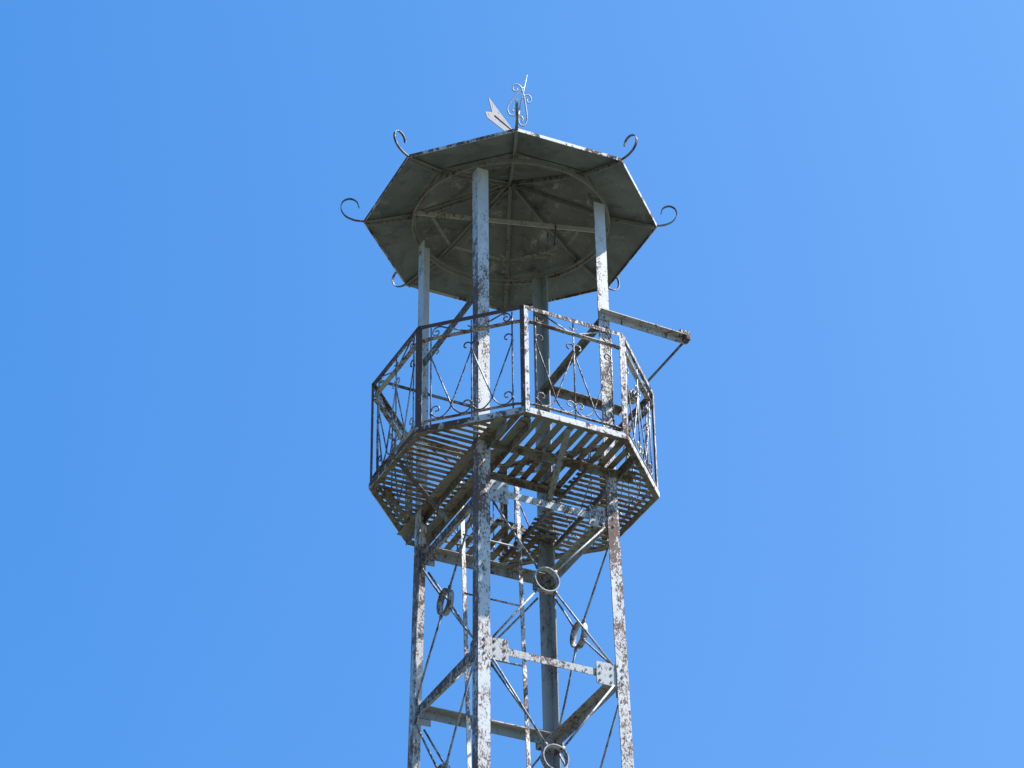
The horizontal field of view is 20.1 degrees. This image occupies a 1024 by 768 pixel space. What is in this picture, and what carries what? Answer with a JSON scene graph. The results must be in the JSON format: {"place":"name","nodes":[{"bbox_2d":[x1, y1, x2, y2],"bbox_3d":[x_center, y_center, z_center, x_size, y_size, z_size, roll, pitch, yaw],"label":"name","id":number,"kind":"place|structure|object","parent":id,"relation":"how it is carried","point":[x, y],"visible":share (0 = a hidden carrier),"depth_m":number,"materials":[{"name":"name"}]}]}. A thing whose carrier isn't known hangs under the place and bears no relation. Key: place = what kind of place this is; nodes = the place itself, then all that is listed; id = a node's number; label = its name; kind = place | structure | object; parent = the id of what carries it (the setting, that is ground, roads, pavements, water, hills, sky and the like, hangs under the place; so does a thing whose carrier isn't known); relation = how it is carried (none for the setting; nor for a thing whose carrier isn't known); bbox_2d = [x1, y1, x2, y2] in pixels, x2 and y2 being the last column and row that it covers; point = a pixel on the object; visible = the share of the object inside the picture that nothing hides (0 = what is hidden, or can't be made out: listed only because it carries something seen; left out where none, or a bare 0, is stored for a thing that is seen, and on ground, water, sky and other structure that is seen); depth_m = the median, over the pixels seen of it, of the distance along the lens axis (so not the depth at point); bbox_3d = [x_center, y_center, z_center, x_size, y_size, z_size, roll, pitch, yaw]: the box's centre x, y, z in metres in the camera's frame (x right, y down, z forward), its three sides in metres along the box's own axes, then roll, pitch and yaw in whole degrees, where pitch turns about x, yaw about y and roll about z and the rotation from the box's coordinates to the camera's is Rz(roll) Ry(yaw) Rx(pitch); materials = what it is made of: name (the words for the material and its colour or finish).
{"place":"outdoors","nodes":[
{"label":"outdoors","id":0,"kind":"place"},
{"bbox_2d":[0,0,1023,767],"label":"sky","id":1,"kind":"structure","parent":0,"point":[201,566],"materials":[{"name":"blue"}]},
{"label":"ground","id":2,"kind":"structure","parent":0,"visible":0},
{"bbox_2d":[340,99,690,767],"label":"watchtower","id":3,"kind":"structure","parent":2,"relation":"on","point":[470,222],"depth_m":22.85,"materials":[{"name":"grey metal"}]},
{"bbox_2d":[485,75,531,130],"bbox_3d":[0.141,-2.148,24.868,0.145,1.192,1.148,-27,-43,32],"label":"weather vane","id":4,"kind":"object","parent":3,"relation":"on","point":[496,117],"visible":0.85,"depth_m":24.67,"materials":[{"name":"paint"}]},
{"bbox_2d":[547,223,556,246],"bbox_3d":[0.332,-1.258,24.119,0.017,0.270,0.128,-25,-42,31],"label":"hanging hook","id":5,"kind":"object","parent":3,"relation":"hanging from","point":[553,245],"visible":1,"depth_m":24.10,"materials":[{"name":"paint"}]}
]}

